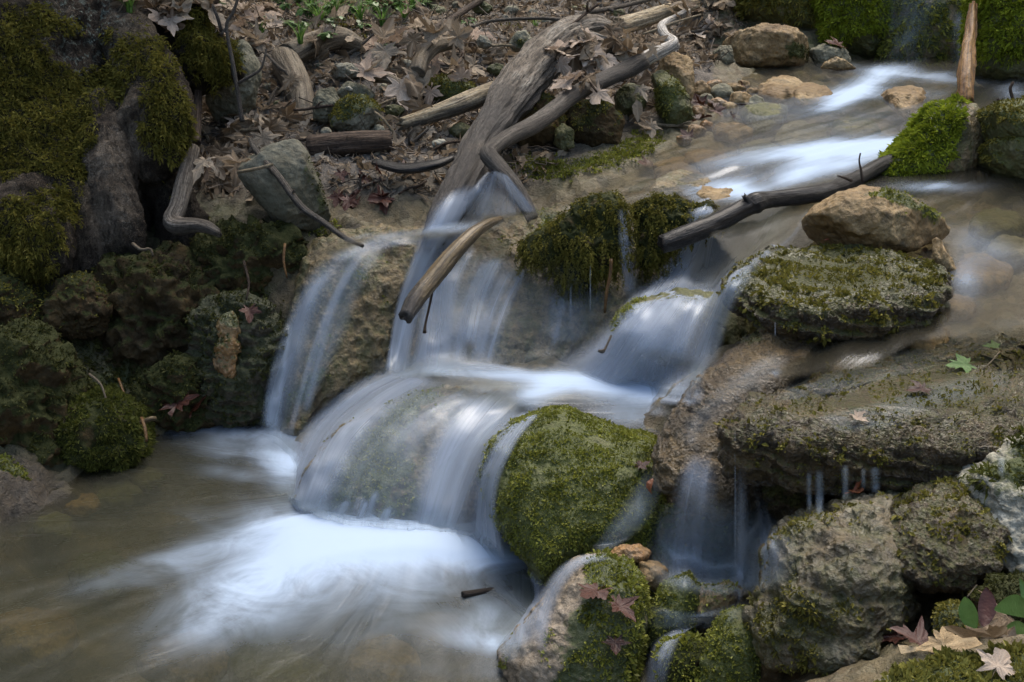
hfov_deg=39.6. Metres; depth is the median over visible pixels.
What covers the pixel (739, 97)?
stone
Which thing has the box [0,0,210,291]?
old tree
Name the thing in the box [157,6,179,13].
dead leaf
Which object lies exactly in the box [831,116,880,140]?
stone
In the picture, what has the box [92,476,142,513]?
stone
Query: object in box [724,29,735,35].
dead leaf
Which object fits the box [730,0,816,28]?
boulder
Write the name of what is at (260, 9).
dead leaf
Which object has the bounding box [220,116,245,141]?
dead leaf
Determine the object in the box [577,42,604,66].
dead leaf
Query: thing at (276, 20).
dead leaf
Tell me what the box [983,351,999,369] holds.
stalk
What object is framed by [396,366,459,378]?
waterfall
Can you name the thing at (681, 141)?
stone
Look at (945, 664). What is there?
boulder
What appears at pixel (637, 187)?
stone
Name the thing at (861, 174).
twig
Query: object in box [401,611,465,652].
stone
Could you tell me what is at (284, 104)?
dead leaf
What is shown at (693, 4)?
dead leaf
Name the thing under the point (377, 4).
herb
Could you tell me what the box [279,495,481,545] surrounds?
waterfall
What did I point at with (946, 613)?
boulder
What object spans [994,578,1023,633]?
green plant
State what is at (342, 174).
dead leaf
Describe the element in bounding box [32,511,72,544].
stone
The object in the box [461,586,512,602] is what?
broken branch
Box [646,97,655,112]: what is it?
dead leaf
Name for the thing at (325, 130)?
pebble
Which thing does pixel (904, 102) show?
stone
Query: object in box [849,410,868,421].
plane leaf
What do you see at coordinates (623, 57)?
dead leaf
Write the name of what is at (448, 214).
waterfall
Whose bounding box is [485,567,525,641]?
waterfall
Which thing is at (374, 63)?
dead leaf
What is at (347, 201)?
dead leaf
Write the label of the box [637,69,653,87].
dead leaf
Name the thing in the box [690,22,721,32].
twig
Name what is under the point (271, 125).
dead leaf
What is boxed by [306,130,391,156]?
brown log
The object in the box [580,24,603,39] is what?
dead leaf
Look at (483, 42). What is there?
stone
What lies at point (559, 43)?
dead leaf
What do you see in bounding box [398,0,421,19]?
grass tuft
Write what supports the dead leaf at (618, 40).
on the driftwood trunk
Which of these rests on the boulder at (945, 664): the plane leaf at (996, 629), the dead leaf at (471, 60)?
the plane leaf at (996, 629)
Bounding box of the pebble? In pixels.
[320,127,331,132]
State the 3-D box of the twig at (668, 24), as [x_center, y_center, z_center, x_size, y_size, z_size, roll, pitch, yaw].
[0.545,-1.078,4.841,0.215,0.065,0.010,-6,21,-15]
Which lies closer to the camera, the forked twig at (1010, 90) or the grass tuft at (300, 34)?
the forked twig at (1010, 90)
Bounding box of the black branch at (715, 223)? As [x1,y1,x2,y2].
[657,154,894,253]
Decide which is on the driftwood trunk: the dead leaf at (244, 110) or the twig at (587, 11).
the twig at (587, 11)
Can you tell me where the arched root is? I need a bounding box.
[408,36,457,77]
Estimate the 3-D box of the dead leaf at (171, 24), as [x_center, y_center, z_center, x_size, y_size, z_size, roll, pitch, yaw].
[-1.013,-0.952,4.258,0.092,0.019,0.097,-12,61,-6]
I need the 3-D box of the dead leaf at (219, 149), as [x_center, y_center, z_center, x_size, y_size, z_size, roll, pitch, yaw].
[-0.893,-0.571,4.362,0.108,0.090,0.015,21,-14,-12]
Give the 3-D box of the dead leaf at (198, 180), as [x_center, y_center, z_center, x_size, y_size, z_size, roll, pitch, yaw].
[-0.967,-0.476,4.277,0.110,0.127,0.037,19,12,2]
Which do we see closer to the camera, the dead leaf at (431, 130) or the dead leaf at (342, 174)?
the dead leaf at (342, 174)
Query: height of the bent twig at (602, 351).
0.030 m
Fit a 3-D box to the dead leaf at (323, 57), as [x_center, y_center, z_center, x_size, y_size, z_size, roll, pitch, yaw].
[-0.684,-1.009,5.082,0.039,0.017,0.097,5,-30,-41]
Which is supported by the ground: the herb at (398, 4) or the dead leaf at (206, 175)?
the herb at (398, 4)
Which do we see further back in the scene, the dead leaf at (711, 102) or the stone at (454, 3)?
the stone at (454, 3)
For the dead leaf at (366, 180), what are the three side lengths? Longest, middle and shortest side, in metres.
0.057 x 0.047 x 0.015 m
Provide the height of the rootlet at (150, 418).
0.020 m
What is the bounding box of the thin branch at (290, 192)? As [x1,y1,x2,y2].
[248,137,363,247]
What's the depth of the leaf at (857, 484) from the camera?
2.60 m
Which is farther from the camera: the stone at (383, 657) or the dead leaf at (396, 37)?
the dead leaf at (396, 37)
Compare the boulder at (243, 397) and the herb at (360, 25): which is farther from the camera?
the herb at (360, 25)
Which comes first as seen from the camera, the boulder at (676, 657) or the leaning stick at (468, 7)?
the boulder at (676, 657)
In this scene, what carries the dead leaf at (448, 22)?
on the dead leaf
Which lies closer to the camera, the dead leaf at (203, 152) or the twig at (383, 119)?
the dead leaf at (203, 152)
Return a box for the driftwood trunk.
[420,14,621,244]
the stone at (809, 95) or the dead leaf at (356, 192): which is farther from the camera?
the stone at (809, 95)
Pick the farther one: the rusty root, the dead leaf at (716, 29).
the dead leaf at (716, 29)
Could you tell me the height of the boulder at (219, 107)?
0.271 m
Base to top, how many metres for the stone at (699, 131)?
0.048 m
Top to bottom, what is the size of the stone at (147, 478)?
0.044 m
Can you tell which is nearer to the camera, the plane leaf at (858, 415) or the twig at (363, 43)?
the plane leaf at (858, 415)
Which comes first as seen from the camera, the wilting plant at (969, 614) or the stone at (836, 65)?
the wilting plant at (969, 614)
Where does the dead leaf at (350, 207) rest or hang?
on the dead leaf at (353, 205)
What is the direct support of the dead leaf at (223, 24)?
on the mossy stump
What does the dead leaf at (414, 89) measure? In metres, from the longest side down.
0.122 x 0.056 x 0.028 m
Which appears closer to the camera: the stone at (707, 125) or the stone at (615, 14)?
the stone at (707, 125)
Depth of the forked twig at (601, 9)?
5.10 m
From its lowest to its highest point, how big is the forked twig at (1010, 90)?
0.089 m
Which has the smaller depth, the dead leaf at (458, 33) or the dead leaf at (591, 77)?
the dead leaf at (591, 77)
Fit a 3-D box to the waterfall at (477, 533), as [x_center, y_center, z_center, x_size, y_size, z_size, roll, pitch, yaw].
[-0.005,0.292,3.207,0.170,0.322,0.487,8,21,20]
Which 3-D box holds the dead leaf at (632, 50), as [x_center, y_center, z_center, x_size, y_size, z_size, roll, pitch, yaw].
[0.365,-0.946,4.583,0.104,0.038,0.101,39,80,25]
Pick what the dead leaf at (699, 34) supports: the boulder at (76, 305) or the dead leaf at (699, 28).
the dead leaf at (699, 28)
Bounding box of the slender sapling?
[211,0,266,121]
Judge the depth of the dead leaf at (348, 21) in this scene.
5.43 m
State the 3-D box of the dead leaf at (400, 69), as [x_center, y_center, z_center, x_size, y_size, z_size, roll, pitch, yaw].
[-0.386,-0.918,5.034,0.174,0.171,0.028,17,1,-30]
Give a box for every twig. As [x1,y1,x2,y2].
[201,127,209,141]
[237,163,273,173]
[239,124,257,131]
[263,51,287,74]
[266,87,276,105]
[274,134,313,142]
[293,101,333,110]
[341,172,381,200]
[347,33,374,54]
[373,110,394,132]
[379,97,396,104]
[398,180,426,194]
[405,128,428,145]
[422,293,432,333]
[425,140,460,152]
[471,0,652,27]
[492,44,515,47]
[573,0,598,22]
[577,70,597,92]
[598,335,611,353]
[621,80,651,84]
[642,14,701,34]
[657,121,691,127]
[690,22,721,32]
[837,175,852,181]
[858,153,863,181]
[996,81,1014,100]
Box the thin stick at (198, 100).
[192,89,201,145]
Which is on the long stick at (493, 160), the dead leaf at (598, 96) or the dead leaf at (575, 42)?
the dead leaf at (598, 96)
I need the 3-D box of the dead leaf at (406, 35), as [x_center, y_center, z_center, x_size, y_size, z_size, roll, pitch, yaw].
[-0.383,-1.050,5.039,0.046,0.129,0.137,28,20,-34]
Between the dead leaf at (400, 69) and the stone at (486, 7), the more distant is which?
the stone at (486, 7)
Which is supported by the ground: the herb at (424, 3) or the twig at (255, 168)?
the herb at (424, 3)
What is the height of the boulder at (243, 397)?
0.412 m
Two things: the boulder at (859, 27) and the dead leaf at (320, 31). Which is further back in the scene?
the boulder at (859, 27)
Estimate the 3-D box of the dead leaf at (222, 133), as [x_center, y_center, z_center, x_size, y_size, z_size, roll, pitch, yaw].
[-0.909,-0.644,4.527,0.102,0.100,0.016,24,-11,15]
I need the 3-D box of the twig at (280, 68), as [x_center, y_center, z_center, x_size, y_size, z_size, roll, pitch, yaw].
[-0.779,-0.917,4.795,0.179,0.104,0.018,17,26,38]
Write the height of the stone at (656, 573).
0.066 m
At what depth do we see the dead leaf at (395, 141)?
4.37 m
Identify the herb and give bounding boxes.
[275,0,291,9]
[282,20,308,29]
[296,1,319,21]
[307,2,333,13]
[317,31,337,40]
[323,14,345,29]
[343,0,370,14]
[356,20,371,28]
[368,0,392,11]
[392,0,412,10]
[414,0,431,6]
[460,17,476,24]
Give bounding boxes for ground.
[0,0,1023,681]
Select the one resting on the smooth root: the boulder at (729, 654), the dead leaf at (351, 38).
the dead leaf at (351, 38)
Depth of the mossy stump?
4.32 m
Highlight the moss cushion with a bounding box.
[53,382,158,480]
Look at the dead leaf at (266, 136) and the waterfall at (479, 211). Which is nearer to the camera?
the waterfall at (479, 211)
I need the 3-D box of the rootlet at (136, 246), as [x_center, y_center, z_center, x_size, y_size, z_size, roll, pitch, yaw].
[-0.964,-0.237,3.706,0.071,0.032,0.019,9,22,24]
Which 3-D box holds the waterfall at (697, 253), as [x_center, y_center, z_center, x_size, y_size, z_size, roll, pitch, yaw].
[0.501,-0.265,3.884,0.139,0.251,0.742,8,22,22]
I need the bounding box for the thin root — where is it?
[358,70,417,99]
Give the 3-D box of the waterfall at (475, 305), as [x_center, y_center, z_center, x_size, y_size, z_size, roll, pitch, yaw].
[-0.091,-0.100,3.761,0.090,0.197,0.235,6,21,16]
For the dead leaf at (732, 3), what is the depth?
5.84 m
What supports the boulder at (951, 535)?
on the ground
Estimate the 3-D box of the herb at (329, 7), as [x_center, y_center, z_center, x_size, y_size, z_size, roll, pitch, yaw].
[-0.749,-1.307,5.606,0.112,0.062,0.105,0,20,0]
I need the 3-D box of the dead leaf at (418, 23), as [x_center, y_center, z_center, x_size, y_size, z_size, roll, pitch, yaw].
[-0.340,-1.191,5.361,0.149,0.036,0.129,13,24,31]
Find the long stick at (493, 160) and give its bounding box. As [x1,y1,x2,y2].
[479,52,649,222]
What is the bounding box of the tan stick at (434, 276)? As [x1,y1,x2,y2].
[398,216,503,323]
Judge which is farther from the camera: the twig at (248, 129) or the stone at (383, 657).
the twig at (248, 129)
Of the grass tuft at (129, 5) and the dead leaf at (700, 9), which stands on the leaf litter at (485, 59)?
the dead leaf at (700, 9)
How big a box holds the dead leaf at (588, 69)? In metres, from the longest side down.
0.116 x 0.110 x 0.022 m
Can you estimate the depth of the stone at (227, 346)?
3.71 m
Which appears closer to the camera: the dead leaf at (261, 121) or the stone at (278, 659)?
the stone at (278, 659)
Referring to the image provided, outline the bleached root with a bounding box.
[644,8,690,64]
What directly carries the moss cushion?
on the ground
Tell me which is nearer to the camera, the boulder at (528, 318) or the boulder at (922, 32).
the boulder at (528, 318)
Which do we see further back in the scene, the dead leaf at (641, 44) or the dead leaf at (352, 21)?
the dead leaf at (352, 21)
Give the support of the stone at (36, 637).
on the ground
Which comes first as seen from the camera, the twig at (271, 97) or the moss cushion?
the moss cushion
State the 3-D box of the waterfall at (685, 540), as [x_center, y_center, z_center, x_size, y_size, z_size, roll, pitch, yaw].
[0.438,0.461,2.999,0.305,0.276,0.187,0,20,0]
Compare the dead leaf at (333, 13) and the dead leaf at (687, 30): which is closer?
the dead leaf at (333, 13)
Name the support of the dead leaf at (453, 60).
on the dead leaf at (460, 74)
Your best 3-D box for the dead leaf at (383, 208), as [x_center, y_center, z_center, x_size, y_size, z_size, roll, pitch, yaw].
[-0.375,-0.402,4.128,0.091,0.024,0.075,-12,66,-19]
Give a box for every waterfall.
[270,286,316,417]
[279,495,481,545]
[286,376,419,509]
[301,409,339,462]
[337,501,347,514]
[358,502,366,518]
[365,495,374,517]
[381,509,389,520]
[389,224,454,369]
[391,319,413,370]
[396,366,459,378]
[420,307,430,359]
[421,385,518,525]
[422,387,524,528]
[427,196,465,247]
[441,197,473,248]
[466,263,495,337]
[468,365,519,370]
[476,468,494,543]
[477,174,493,213]
[481,418,529,535]
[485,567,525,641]
[497,563,525,642]
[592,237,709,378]
[625,361,680,386]
[631,357,675,397]
[649,502,744,581]
[654,384,685,399]
[656,390,681,401]
[689,209,713,280]
[978,172,987,183]
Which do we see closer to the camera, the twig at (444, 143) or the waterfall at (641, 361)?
the waterfall at (641, 361)
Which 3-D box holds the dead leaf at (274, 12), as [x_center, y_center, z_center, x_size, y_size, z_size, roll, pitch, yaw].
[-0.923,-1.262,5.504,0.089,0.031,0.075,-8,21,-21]
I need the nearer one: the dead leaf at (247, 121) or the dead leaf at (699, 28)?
the dead leaf at (247, 121)
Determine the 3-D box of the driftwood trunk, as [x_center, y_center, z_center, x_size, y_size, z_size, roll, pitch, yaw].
[0.008,-0.680,4.311,0.282,0.496,1.300,11,23,28]
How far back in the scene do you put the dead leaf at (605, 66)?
4.54 m
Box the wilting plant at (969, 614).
[958,584,996,628]
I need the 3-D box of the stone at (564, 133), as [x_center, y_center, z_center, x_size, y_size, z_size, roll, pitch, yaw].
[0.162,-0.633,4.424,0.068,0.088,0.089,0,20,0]
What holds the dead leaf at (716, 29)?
on the leaf litter at (485, 59)
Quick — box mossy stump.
[145,0,247,99]
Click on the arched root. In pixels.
(422, 58)
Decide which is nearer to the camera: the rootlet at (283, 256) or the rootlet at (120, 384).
the rootlet at (120, 384)
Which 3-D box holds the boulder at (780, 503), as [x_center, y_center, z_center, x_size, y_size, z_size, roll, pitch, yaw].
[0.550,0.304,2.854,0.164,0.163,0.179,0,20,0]
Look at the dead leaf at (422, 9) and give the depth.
5.72 m
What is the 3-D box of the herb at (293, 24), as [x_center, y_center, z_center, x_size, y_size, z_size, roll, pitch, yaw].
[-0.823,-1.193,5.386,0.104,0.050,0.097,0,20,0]
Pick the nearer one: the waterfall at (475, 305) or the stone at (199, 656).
the stone at (199, 656)
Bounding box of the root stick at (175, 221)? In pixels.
[162,143,221,236]
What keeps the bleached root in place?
on the driftwood trunk
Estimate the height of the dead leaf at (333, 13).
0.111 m
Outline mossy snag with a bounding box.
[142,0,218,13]
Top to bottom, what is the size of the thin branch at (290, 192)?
0.232 m
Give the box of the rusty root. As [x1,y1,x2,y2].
[603,259,612,312]
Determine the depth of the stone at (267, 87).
4.86 m
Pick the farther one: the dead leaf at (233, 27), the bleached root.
the dead leaf at (233, 27)
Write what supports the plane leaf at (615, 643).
on the boulder at (567, 629)
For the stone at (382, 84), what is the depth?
4.88 m
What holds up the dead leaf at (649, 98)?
on the ground
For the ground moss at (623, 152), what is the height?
0.192 m
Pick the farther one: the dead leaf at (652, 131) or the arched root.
the arched root
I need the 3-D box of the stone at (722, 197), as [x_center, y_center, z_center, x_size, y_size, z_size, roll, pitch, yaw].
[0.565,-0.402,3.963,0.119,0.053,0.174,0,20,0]
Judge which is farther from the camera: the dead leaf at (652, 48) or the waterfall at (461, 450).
the dead leaf at (652, 48)
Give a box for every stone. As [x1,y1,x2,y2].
[0,607,79,667]
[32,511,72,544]
[63,493,100,517]
[67,549,133,600]
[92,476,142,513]
[125,466,164,491]
[137,631,228,681]
[212,309,242,377]
[227,637,329,681]
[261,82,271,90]
[331,62,358,79]
[343,633,421,681]
[344,86,352,91]
[371,124,384,129]
[379,83,386,90]
[385,104,404,115]
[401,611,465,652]
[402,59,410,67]
[430,6,446,14]
[432,139,445,147]
[448,122,469,137]
[452,1,459,8]
[472,1,492,14]
[476,34,491,49]
[486,63,503,75]
[504,5,520,15]
[509,30,531,52]
[553,123,574,150]
[610,9,624,16]
[611,543,651,564]
[628,178,652,193]
[637,560,669,591]
[652,156,703,178]
[676,135,691,145]
[683,149,730,175]
[688,124,706,137]
[692,105,705,114]
[694,80,710,94]
[694,185,735,208]
[696,579,751,618]
[699,120,712,131]
[700,93,713,103]
[707,79,721,87]
[708,97,726,108]
[711,83,733,101]
[713,45,735,63]
[713,121,752,145]
[722,102,738,115]
[728,82,745,91]
[729,91,750,108]
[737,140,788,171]
[738,80,749,87]
[738,102,787,137]
[746,88,758,95]
[748,94,764,104]
[757,75,803,110]
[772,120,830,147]
[793,82,832,108]
[820,57,855,73]
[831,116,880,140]
[880,85,926,120]
[901,326,949,352]
[932,237,956,274]
[946,294,976,322]
[951,253,1013,295]
[968,208,1023,243]
[986,234,1023,268]
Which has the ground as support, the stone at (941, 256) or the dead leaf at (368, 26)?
the dead leaf at (368, 26)
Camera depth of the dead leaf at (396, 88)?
4.54 m
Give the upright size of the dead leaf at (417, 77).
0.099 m
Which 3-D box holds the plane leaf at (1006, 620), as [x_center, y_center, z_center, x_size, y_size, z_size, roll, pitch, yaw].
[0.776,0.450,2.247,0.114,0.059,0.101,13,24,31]
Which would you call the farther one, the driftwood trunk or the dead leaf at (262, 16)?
the dead leaf at (262, 16)
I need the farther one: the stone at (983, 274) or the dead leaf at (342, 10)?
the dead leaf at (342, 10)
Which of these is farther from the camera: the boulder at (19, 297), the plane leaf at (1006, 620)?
the boulder at (19, 297)
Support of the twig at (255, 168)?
on the thin branch at (290, 192)
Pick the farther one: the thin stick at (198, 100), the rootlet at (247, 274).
the thin stick at (198, 100)
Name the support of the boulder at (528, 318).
in the water at (812, 159)
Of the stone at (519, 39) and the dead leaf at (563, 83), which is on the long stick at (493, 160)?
the dead leaf at (563, 83)
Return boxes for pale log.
[396,81,492,130]
[613,0,700,33]
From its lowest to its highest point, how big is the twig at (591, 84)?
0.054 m
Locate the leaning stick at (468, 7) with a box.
[393,0,484,47]
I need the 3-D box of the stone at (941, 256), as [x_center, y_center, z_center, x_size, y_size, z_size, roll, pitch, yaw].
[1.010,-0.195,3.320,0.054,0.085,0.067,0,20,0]
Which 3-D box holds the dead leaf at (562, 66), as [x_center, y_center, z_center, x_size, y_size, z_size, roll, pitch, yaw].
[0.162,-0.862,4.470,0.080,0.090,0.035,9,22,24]
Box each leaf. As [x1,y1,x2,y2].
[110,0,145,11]
[142,0,163,8]
[147,7,166,27]
[155,9,184,32]
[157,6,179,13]
[158,4,189,12]
[158,5,182,15]
[158,14,187,35]
[158,390,198,416]
[159,0,184,7]
[171,0,193,19]
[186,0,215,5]
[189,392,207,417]
[192,153,217,183]
[193,173,202,189]
[199,148,205,156]
[201,0,225,25]
[201,170,229,194]
[201,172,235,192]
[202,150,222,173]
[203,157,216,181]
[204,141,231,155]
[210,155,225,179]
[211,20,224,32]
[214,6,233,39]
[215,124,231,142]
[215,149,250,164]
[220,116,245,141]
[220,132,249,139]
[221,109,245,117]
[222,0,238,9]
[222,162,241,186]
[223,143,244,153]
[224,24,241,35]
[225,115,238,127]
[231,0,251,11]
[232,14,254,26]
[232,113,261,134]
[233,29,249,38]
[233,115,259,125]
[234,134,247,150]
[237,17,266,39]
[238,114,258,132]
[239,303,261,322]
[242,6,263,18]
[247,39,274,56]
[248,125,282,152]
[251,36,270,46]
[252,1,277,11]
[253,18,273,26]
[255,9,273,24]
[257,108,269,128]
[259,113,285,139]
[262,1,283,11]
[263,10,282,18]
[265,13,282,27]
[267,97,297,115]
[270,7,283,14]
[270,79,278,88]
[272,108,304,118]
[272,117,289,133]
[277,99,294,113]
[277,102,305,128]
[279,68,303,91]
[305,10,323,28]
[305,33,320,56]
[310,22,325,42]
[314,58,331,65]
[315,69,334,82]
[316,49,328,59]
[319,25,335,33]
[320,63,336,74]
[326,5,335,26]
[326,189,343,207]
[334,169,350,181]
[337,5,349,21]
[339,194,357,210]
[340,192,360,208]
[345,33,354,41]
[346,19,364,24]
[348,19,355,25]
[350,51,393,81]
[350,196,360,207]
[352,0,359,12]
[352,189,360,198]
[361,171,370,185]
[362,6,372,18]
[362,23,371,32]
[363,36,384,50]
[363,41,406,69]
[364,52,388,71]
[367,184,394,206]
[369,193,394,214]
[371,17,394,42]
[375,1,392,14]
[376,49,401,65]
[382,27,406,42]
[384,57,409,76]
[384,74,423,109]
[392,130,405,145]
[398,27,427,56]
[398,28,415,61]
[398,94,432,114]
[402,6,409,13]
[402,67,424,84]
[403,18,438,28]
[404,69,422,96]
[409,125,421,138]
[411,70,431,98]
[415,0,427,13]
[415,25,449,52]
[416,13,446,32]
[417,133,430,147]
[422,82,442,104]
[424,15,459,37]
[424,66,435,87]
[424,125,436,138]
[428,53,444,76]
[438,43,465,66]
[441,66,456,72]
[447,18,472,49]
[447,57,472,81]
[464,60,469,70]
[465,34,473,53]
[465,53,485,76]
[470,27,495,40]
[480,38,506,58]
[485,47,507,57]
[544,39,570,49]
[550,70,581,89]
[552,52,574,80]
[555,49,579,56]
[558,70,584,79]
[564,43,590,72]
[569,36,594,47]
[576,583,611,599]
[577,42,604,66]
[578,68,600,93]
[579,30,608,64]
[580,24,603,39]
[580,63,595,73]
[581,61,597,69]
[589,45,618,70]
[589,81,613,103]
[590,50,610,68]
[599,22,625,37]
[601,26,622,53]
[602,634,630,654]
[608,593,639,621]
[609,16,631,37]
[611,35,627,48]
[614,52,631,61]
[615,32,638,54]
[619,38,643,56]
[622,27,637,40]
[629,114,635,121]
[630,32,640,43]
[632,84,653,100]
[632,95,642,121]
[634,121,651,128]
[634,461,650,468]
[635,38,654,49]
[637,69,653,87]
[638,118,662,137]
[638,155,653,165]
[640,26,656,40]
[640,112,650,122]
[644,42,658,57]
[645,92,654,110]
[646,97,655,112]
[646,478,653,493]
[648,35,668,45]
[664,0,691,9]
[669,8,682,18]
[670,1,690,6]
[673,27,689,36]
[677,30,691,37]
[680,0,692,27]
[680,129,694,140]
[684,0,696,7]
[689,17,702,30]
[689,31,705,37]
[690,38,705,46]
[690,93,707,106]
[692,7,707,11]
[692,22,709,36]
[692,113,711,121]
[693,95,708,107]
[699,14,714,33]
[702,35,709,47]
[705,98,718,106]
[708,21,721,37]
[709,104,725,116]
[710,0,723,6]
[718,3,725,9]
[724,0,735,6]
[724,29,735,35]
[729,110,739,120]
[826,36,845,48]
[845,488,863,493]
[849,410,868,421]
[850,478,864,492]
[882,632,908,643]
[889,616,927,644]
[898,626,981,653]
[906,379,932,393]
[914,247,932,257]
[943,616,1016,637]
[946,353,976,372]
[975,647,1014,680]
[976,589,1019,639]
[982,340,999,347]
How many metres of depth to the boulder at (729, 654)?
2.49 m
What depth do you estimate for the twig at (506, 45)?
5.00 m
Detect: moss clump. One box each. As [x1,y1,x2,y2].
[508,189,638,307]
[630,190,730,289]
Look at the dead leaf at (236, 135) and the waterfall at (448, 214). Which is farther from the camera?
the dead leaf at (236, 135)
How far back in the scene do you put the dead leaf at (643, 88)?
4.61 m
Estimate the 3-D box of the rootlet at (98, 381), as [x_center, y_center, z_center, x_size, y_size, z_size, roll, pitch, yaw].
[-1.025,0.124,3.542,0.013,0.071,0.093,-18,26,-40]
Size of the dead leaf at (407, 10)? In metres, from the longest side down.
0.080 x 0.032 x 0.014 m
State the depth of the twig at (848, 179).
3.85 m
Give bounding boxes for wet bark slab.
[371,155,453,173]
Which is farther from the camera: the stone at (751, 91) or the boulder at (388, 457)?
the stone at (751, 91)
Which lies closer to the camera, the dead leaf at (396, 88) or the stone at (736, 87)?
the dead leaf at (396, 88)
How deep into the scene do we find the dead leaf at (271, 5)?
5.59 m
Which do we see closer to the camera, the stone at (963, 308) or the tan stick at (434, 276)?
the stone at (963, 308)
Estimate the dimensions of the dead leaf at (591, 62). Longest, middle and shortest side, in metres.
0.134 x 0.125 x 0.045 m
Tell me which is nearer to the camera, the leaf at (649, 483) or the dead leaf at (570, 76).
the leaf at (649, 483)
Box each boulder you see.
[0,269,44,325]
[0,315,95,467]
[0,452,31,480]
[37,270,114,340]
[91,239,226,373]
[128,349,215,439]
[182,287,290,436]
[188,214,308,297]
[205,39,261,122]
[238,139,330,230]
[279,223,423,441]
[293,384,531,534]
[312,87,339,124]
[327,92,384,131]
[337,81,374,98]
[405,169,718,366]
[425,73,476,104]
[476,404,667,585]
[496,546,654,681]
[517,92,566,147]
[565,99,624,146]
[605,287,756,376]
[614,83,646,116]
[646,569,700,655]
[650,629,705,681]
[651,70,693,124]
[651,330,822,526]
[654,52,694,100]
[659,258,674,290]
[697,604,761,681]
[713,333,1023,498]
[716,242,953,346]
[722,23,809,68]
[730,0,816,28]
[741,488,921,677]
[758,656,807,681]
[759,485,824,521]
[801,185,950,252]
[809,0,894,59]
[809,43,850,67]
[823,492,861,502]
[862,91,984,193]
[873,0,964,68]
[873,638,1023,681]
[889,475,1012,598]
[930,598,980,637]
[955,423,1023,579]
[956,0,1023,91]
[967,568,1023,622]
[975,95,1023,193]
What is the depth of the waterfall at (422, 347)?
3.73 m
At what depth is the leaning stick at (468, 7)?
5.51 m
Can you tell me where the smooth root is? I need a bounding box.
[271,26,362,118]
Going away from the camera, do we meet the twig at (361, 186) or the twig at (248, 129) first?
the twig at (361, 186)
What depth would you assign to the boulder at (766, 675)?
2.45 m
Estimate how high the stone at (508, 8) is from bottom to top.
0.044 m
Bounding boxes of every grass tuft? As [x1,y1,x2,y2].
[121,0,136,12]
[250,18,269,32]
[282,19,313,43]
[303,0,348,24]
[323,0,347,12]
[345,0,374,21]
[362,3,394,25]
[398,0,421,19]
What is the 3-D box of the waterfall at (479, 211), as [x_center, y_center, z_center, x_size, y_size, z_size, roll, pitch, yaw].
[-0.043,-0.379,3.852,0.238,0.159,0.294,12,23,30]
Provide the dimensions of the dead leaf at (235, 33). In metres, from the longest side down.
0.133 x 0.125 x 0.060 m
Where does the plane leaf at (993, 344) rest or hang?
on the boulder at (812, 436)
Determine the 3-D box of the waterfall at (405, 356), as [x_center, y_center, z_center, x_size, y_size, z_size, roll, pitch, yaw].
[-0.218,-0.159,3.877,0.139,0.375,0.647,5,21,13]
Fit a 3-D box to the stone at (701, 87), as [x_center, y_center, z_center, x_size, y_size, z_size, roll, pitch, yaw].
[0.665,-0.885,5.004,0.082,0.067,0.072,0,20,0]
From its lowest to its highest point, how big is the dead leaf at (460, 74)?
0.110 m
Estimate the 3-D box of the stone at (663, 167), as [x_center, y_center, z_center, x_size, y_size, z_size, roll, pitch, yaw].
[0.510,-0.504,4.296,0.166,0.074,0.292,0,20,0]
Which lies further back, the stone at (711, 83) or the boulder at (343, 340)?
the stone at (711, 83)
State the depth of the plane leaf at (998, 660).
1.98 m
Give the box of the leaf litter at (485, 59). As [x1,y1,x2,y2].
[193,0,747,200]
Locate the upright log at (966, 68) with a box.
[956,0,977,102]
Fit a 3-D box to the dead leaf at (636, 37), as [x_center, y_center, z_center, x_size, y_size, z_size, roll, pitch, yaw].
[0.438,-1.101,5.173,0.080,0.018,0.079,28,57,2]
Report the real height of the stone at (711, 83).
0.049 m
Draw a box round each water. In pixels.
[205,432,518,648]
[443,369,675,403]
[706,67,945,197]
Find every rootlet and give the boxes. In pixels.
[88,373,106,397]
[117,378,124,391]
[131,242,153,256]
[139,416,156,424]
[140,417,147,441]
[242,260,249,299]
[282,243,287,278]
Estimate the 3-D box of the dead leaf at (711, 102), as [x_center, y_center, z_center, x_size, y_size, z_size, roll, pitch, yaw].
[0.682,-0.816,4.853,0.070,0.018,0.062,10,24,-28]
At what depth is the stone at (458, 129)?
4.51 m
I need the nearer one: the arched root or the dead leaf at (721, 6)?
the arched root
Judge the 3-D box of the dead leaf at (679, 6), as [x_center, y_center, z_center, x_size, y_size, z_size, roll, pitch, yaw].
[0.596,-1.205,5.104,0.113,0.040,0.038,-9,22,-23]
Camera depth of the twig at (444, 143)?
4.43 m
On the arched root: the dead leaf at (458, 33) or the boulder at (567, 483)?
the dead leaf at (458, 33)
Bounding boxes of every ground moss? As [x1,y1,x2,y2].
[56,299,284,443]
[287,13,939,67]
[308,129,665,237]
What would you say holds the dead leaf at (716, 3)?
on the ground

